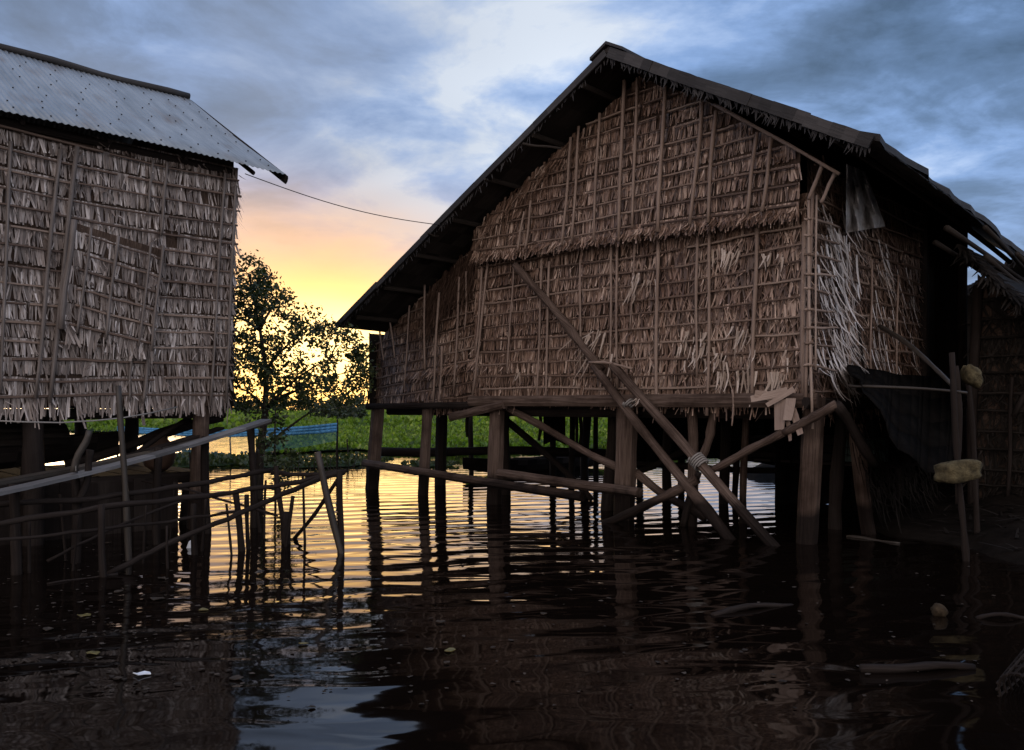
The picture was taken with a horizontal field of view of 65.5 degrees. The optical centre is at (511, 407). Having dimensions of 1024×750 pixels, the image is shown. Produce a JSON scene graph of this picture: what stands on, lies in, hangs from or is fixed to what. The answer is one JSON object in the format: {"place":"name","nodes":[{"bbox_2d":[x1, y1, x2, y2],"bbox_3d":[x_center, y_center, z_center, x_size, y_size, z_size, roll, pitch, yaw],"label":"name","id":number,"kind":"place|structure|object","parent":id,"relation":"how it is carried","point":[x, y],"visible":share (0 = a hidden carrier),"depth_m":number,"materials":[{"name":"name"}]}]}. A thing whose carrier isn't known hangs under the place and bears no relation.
{"place":"outdoors","nodes":[
{"label":"outdoors","id":0,"kind":"place"},
{"bbox_2d":[0,420,118,468],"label":"covered boat","id":1,"kind":"object","parent":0,"point":[61,443],"visible":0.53,"depth_m":9.20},
{"bbox_2d":[0,408,1023,749],"bbox_3d":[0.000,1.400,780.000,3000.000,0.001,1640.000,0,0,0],"label":"water","id":2,"kind":"structure","parent":0,"point":[568,564],"depth_m":4.96,"materials":[{"name":"black liquid"}]},
{"bbox_2d":[64,670,76,673],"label":"floating leaf","id":3,"kind":"object","parent":2,"relation":"on","point":[70,672],"visible":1,"depth_m":4.18,"materials":[{"name":"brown plant"}]},
{"bbox_2d":[47,573,117,583],"bbox_3d":[-3.505,1.399,6.509,0.530,0.035,0.051,0,0,-43],"label":"driftwood","id":4,"kind":"object","parent":2,"relation":"on","point":[79,578],"visible":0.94,"depth_m":6.47,"materials":[{"name":"brown wood"}]},
{"bbox_2d":[77,613,90,615],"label":"floating leaf","id":5,"kind":"object","parent":2,"relation":"on","point":[86,614],"visible":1,"depth_m":5.34,"materials":[{"name":"plant"}]},
{"bbox_2d":[86,651,99,654],"bbox_3d":[-2.377,1.388,4.517,0.075,0.015,0.059,0,0,34],"label":"floating leaf","id":6,"kind":"object","parent":2,"relation":"on","point":[94,652],"visible":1,"depth_m":4.52,"materials":[{"name":"plant"}]},
{"bbox_2d":[0,462,189,545],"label":"landing deck","id":7,"kind":"structure","parent":2,"relation":"in","point":[106,482],"depth_m":8.88,"materials":[{"name":"brown wood"}]},
{"bbox_2d":[143,436,175,470],"bbox_3d":[-4.258,0.546,9.597,0.384,0.424,0.378,0,0,0],"label":"water jar","id":8,"kind":"object","parent":7,"relation":"on","point":[168,461],"visible":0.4,"depth_m":9.50,"materials":[{"name":"brown ceramic"}]},
{"bbox_2d":[115,385,131,560],"bbox_3d":[-3.537,0.850,7.298,0.190,2.106,0.082,0,0,0],"label":"bamboo pole","id":9,"kind":"object","parent":2,"relation":"in","point":[125,495],"visible":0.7,"depth_m":7.27,"materials":[{"name":"brown wood"}]},
{"bbox_2d":[0,419,271,574],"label":"plank walkway","id":10,"kind":"structure","parent":2,"relation":"in","point":[75,471],"depth_m":7.42,"materials":[{"name":"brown wood"}]},
{"bbox_2d":[133,671,150,674],"bbox_3d":[-1.934,1.389,4.165,0.078,0.014,0.063,0,0,-40],"label":"plastic scrap","id":11,"kind":"object","parent":2,"relation":"on","point":[143,672],"visible":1,"depth_m":4.17,"materials":[{"name":"white plastic"}]},
{"bbox_2d":[0,43,287,545],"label":"tin roofed house","id":12,"kind":"structure","parent":2,"relation":"in","point":[119,201],"depth_m":8.61,"materials":[{"name":"brown wood"}]},
{"bbox_2d":[0,406,177,422],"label":"slack rope","id":13,"kind":"object","parent":12,"relation":"attached to","point":[86,420],"visible":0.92,"depth_m":7.85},
{"bbox_2d":[150,597,163,599],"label":"floating leaf","id":14,"kind":"object","parent":2,"relation":"on","point":[154,598],"visible":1,"depth_m":5.79,"materials":[{"name":"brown plant"}]},
{"bbox_2d":[0,451,347,576],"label":"pole fence","id":15,"kind":"object","parent":2,"relation":"in","point":[322,476],"visible":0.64,"depth_m":7.55,"materials":[{"name":"brown wood"}]},
{"bbox_2d":[172,449,242,466],"bbox_3d":[-7.874,1.190,19.670,2.655,0.380,3.075,0,0,0],"label":"water hyacinth clump","id":16,"kind":"object","parent":2,"relation":"on","point":[181,459],"visible":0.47,"depth_m":19.19,"materials":[{"name":"green plant"}]},
{"bbox_2d":[117,419,338,469],"bbox_3d":[-6.567,1.077,18.031,6.140,1.651,0.270,0,0,20],"label":"fishing net","id":17,"kind":"object","parent":2,"relation":"in","point":[322,429],"visible":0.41,"depth_m":17.39,"materials":[{"name":"blue fabric"}]},
{"bbox_2d":[229,675,242,679],"bbox_3d":[-1.423,1.390,4.101,0.057,0.011,0.068,0,0,-44],"label":"floating leaf","id":18,"kind":"object","parent":2,"relation":"on","point":[236,677],"visible":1,"depth_m":4.10,"materials":[{"name":"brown plant"}]},
{"bbox_2d":[214,451,278,464],"bbox_3d":[-6.802,1.242,20.206,1.830,0.276,2.010,0,0,0],"label":"water hyacinth clump","id":19,"kind":"object","parent":2,"relation":"on","point":[244,455],"visible":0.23,"depth_m":19.85,"materials":[{"name":"green plant"}]},
{"bbox_2d":[255,407,302,503],"bbox_3d":[-3.399,0.948,11.596,0.775,1.909,0.404,0,0,0],"label":"sapling","id":20,"kind":"object","parent":2,"relation":"in","point":[292,455],"visible":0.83,"depth_m":11.59,"materials":[{"name":"green plant"}]},
{"bbox_2d":[210,249,380,498],"bbox_3d":[-3.605,-0.249,12.316,2.977,4.499,3.156,0,0,0],"label":"leafy tree","id":21,"kind":"object","parent":2,"relation":"in","point":[264,287],"visible":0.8,"depth_m":12.39,"materials":[{"name":"green plant"}]},
{"bbox_2d":[239,453,362,467],"bbox_3d":[-5.024,1.230,19.126,3.034,0.299,1.842,0,0,0],"label":"water hyacinth clump","id":22,"kind":"object","parent":2,"relation":"on","point":[311,463],"visible":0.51,"depth_m":18.87,"materials":[{"name":"green plant"}]},
{"bbox_2d":[282,397,319,410],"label":"distant tree","id":23,"kind":"object","parent":2,"relation":"on","point":[293,407],"visible":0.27,"depth_m":164.43,"materials":[{"name":"green plant"}]},
{"bbox_2d":[280,453,366,474],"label":"water reeds","id":24,"kind":"object","parent":2,"relation":"in","point":[353,467],"visible":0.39,"depth_m":17.46,"materials":[{"name":"green plant"}]},
{"bbox_2d":[63,409,607,452],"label":"water hyacinth mat","id":25,"kind":"object","parent":2,"relation":"on","point":[401,431],"visible":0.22,"depth_m":37.60,"materials":[{"name":"green plant"}]},
{"bbox_2d":[310,398,361,417],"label":"distant tree","id":26,"kind":"object","parent":2,"relation":"on","point":[328,412],"visible":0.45,"depth_m":65.15,"materials":[{"name":"green plant"}]},
{"bbox_2d":[327,390,367,418],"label":"distant tree","id":27,"kind":"object","parent":2,"relation":"on","point":[345,412],"visible":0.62,"depth_m":61.92,"materials":[{"name":"green plant"}]},
{"bbox_2d":[324,450,393,463],"bbox_3d":[-4.019,1.228,20.220,1.991,0.304,1.864,0,0,0],"label":"water hyacinth clump","id":28,"kind":"object","parent":2,"relation":"on","point":[350,456],"visible":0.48,"depth_m":20.08,"materials":[{"name":"green plant"}]},
{"bbox_2d":[400,459,459,465],"bbox_3d":[-1.969,1.298,19.138,1.437,0.163,1.063,0,0,0],"label":"water hyacinth clump","id":29,"kind":"object","parent":2,"relation":"on","point":[416,462],"visible":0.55,"depth_m":18.95,"materials":[{"name":"green plant"}]},
{"bbox_2d":[444,648,455,651],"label":"floating leaf","id":30,"kind":"object","parent":2,"relation":"on","point":[449,649],"visible":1,"depth_m":4.57,"materials":[{"name":"plant"}]},
{"bbox_2d":[0,546,978,717],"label":"floating scum","id":31,"kind":"object","parent":2,"relation":"on","point":[781,680],"visible":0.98,"depth_m":4.68,"materials":[{"name":"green plant"}]},
{"bbox_2d":[462,456,599,471],"bbox_3d":[0.757,1.227,17.800,4.507,0.445,0.620,0,0,-39],"label":"dugout canoe","id":32,"kind":"object","parent":2,"relation":"on","point":[531,464],"visible":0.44,"depth_m":17.18,"materials":[{"name":"black wood"}]},
{"bbox_2d":[590,364,735,539],"bbox_3d":[1.829,0.660,9.116,0.166,2.456,2.526,0,0,-40],"label":"leaning timber","id":33,"kind":"object","parent":2,"relation":"in","point":[707,510],"visible":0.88,"depth_m":9.13,"materials":[{"name":"wood"}]},
{"bbox_2d":[588,361,632,369],"bbox_3d":[1.206,-0.520,9.797,0.044,0.137,0.695,0,0,-43],"label":"dry branch","id":34,"kind":"object","parent":33,"relation":"on","point":[607,362],"visible":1,"depth_m":9.80,"materials":[{"name":"brown wood"}]},
{"bbox_2d":[335,41,1023,544],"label":"stilt house","id":35,"kind":"structure","parent":2,"relation":"in","point":[689,247],"depth_m":9.71,"materials":[{"name":"brown wood"}]},
{"bbox_2d":[245,173,445,225],"bbox_3d":[-2.066,-2.680,10.401,2.858,0.246,0.011,0,0,-38],"label":"overhead cable","id":36,"kind":"object","parent":35,"relation":"attached to","point":[339,205],"visible":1,"depth_m":10.26,"materials":[{"name":"black rubber"}]},
{"bbox_2d":[543,417,565,444],"bbox_3d":[0.705,0.293,13.202,0.372,0.666,0.132,0,0,0],"label":"hanging sack","id":37,"kind":"object","parent":35,"relation":"hanging from","point":[557,424],"visible":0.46,"depth_m":13.21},
{"bbox_2d":[512,262,605,370],"bbox_3d":[0.594,-1.233,10.544,0.139,1.590,1.632,0,0,-44],"label":"bamboo strut","id":38,"kind":"object","parent":35,"relation":"attached to","point":[562,319],"visible":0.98,"depth_m":10.48,"materials":[{"name":"brown wood"}]},
{"bbox_2d":[731,389,733,425],"bbox_3d":[2.411,0.000,8.698,0.037,0.398,0.029,0,0,0],"label":"dangling stick","id":39,"kind":"object","parent":35,"relation":"hanging from","point":[732,391],"visible":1,"depth_m":8.69,"materials":[{"name":"brown wood"}]},
{"bbox_2d":[775,418,953,503],"bbox_3d":[5.163,0.751,11.603,2.640,1.572,0.134,0,0,0],"label":"hanging tarp","id":40,"kind":"object","parent":35,"relation":"hanging from","point":[786,481],"visible":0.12,"depth_m":11.62,"materials":[{"name":"black fabric"}]},
{"bbox_2d":[846,164,884,232],"bbox_3d":[3.909,-2.275,8.816,1.438,0.796,0.203,0,0,-45],"label":"plastic sheet","id":41,"kind":"object","parent":35,"relation":"hanging from","point":[863,212],"visible":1,"depth_m":8.72,"materials":[{"name":"grey plastic"}]},
{"bbox_2d":[847,364,959,472],"bbox_3d":[4.952,0.081,9.422,0.901,1.248,5.015,0,0,42],"label":"awning","id":42,"kind":"object","parent":35,"relation":"attached to","point":[918,426],"visible":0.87,"depth_m":8.87,"materials":[{"name":"black fabric"}]},
{"bbox_2d":[848,385,967,393],"bbox_3d":[3.785,-0.177,7.656,1.056,0.107,0.055,0,0,41],"label":"bamboo pole","id":43,"kind":"object","parent":42,"relation":"attached to","point":[903,387],"visible":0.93,"depth_m":7.67,"materials":[{"name":"brown wood"}]},
{"bbox_2d":[878,324,949,385],"bbox_3d":[4.197,-0.574,8.341,0.062,0.797,1.912,0,0,5],"label":"bamboo pole","id":44,"kind":"object","parent":35,"relation":"attached to","point":[925,359],"visible":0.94,"depth_m":8.23,"materials":[{"name":"brown wood"}]},
{"bbox_2d":[609,362,779,545],"bbox_3d":[2.025,0.546,8.858,0.192,2.211,2.500,0,0,-39],"label":"leaning timber","id":45,"kind":"object","parent":2,"relation":"in","point":[699,460],"visible":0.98,"depth_m":8.77,"materials":[{"name":"wood"}]},
{"bbox_2d":[710,603,792,615],"bbox_3d":[1.666,1.390,5.525,0.713,0.068,0.062,0,0,-25],"label":"driftwood","id":46,"kind":"object","parent":2,"relation":"on","point":[731,609],"visible":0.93,"depth_m":5.49,"materials":[{"name":"brown wood"}]},
{"bbox_2d":[719,455,917,497],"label":"storage platform","id":47,"kind":"structure","parent":2,"relation":"in","point":[736,472],"depth_m":11.74,"materials":[{"name":"brown wood"}]},
{"bbox_2d":[846,535,899,543],"bbox_3d":[3.817,1.396,8.416,0.054,0.046,0.576,0,0,-38],"label":"driftwood","id":48,"kind":"object","parent":2,"relation":"on","point":[860,537],"visible":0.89,"depth_m":8.45,"materials":[{"name":"brown wood"}]},
{"bbox_2d":[859,661,975,672],"bbox_3d":[2.164,1.382,4.235,0.640,0.061,0.069,0,0,-4],"label":"driftwood","id":49,"kind":"object","parent":2,"relation":"on","point":[900,668],"visible":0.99,"depth_m":4.21,"materials":[{"name":"brown wood"}]},
{"bbox_2d":[931,603,947,616],"bbox_3d":[2.879,1.371,5.367,0.100,0.108,0.097,0,0,0],"label":"coconut husk","id":50,"kind":"object","parent":2,"relation":"on","point":[939,609],"visible":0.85,"depth_m":5.34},
{"bbox_2d":[955,366,962,503],"bbox_3d":[4.417,0.269,7.890,0.067,1.371,0.077,0,0,-24],"label":"bamboo pole","id":51,"kind":"object","parent":2,"relation":"in","point":[959,404],"visible":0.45,"depth_m":7.86,"materials":[{"name":"brown wood"}]},
{"bbox_2d":[960,364,982,388],"bbox_3d":[4.562,-0.308,7.900,0.170,0.242,0.176,0,0,0],"label":"foam float","id":52,"kind":"object","parent":51,"relation":"attached to","point":[971,375],"visible":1,"depth_m":7.84,"materials":[{"name":"beige plastic"}]},
{"bbox_2d":[975,612,1023,619],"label":"driftwood","id":53,"kind":"object","parent":2,"relation":"on","point":[994,614],"visible":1,"depth_m":5.27,"materials":[{"name":"brown wood"}]},
{"bbox_2d":[995,649,1023,696],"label":"fish trap","id":54,"kind":"object","parent":2,"relation":"in","point":[1016,665],"visible":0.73,"depth_m":3.90,"materials":[{"name":"brown wicker"}]},
{"bbox_2d":[0,0,1023,407],"label":"sky","id":55,"kind":"structure","parent":0,"point":[389,108],"materials":[{"name":"blue"}]},
{"bbox_2d":[747,441,1023,564],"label":"mud bank","id":56,"kind":"structure","parent":0,"point":[997,535],"depth_m":8.94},
{"bbox_2d":[873,483,1023,549],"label":"bank litter","id":57,"kind":"object","parent":56,"relation":"on","point":[970,517],"visible":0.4,"depth_m":8.72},
{"bbox_2d":[949,352,969,561],"bbox_3d":[4.105,0.699,7.266,0.251,2.406,0.080,0,0,-18],"label":"bamboo pole","id":58,"kind":"object","parent":56,"relation":"on","point":[965,549],"visible":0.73,"depth_m":7.23,"materials":[{"name":"brown wood"}]},
{"bbox_2d":[933,459,982,483],"bbox_3d":[4.008,0.569,7.155,0.396,0.218,0.236,0,0,0],"label":"foam float","id":59,"kind":"object","parent":58,"relation":"attached to","point":[959,471],"visible":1,"depth_m":7.05,"materials":[{"name":"beige plastic"}]},
{"bbox_2d":[965,384,980,533],"bbox_3d":[4.758,0.755,8.209,0.216,2.295,0.072,0,0,-11],"label":"bamboo pole","id":60,"kind":"object","parent":56,"relation":"on","point":[973,451],"visible":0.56,"depth_m":8.19,"materials":[{"name":"brown wood"}]},
{"bbox_2d":[950,244,1023,503],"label":"thatched hut","id":61,"kind":"object","parent":56,"relation":"on","point":[996,351],"visible":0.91,"depth_m":9.31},
{"bbox_2d":[1011,390,1023,417],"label":"leaning stick","id":62,"kind":"object","parent":61,"relation":"attached to","point":[1017,408],"visible":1,"depth_m":8.88,"materials":[{"name":"brown wood"}]},
{"bbox_2d":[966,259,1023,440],"bbox_3d":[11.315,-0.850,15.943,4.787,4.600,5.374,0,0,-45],"label":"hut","id":63,"kind":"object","parent":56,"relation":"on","point":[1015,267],"visible":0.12,"depth_m":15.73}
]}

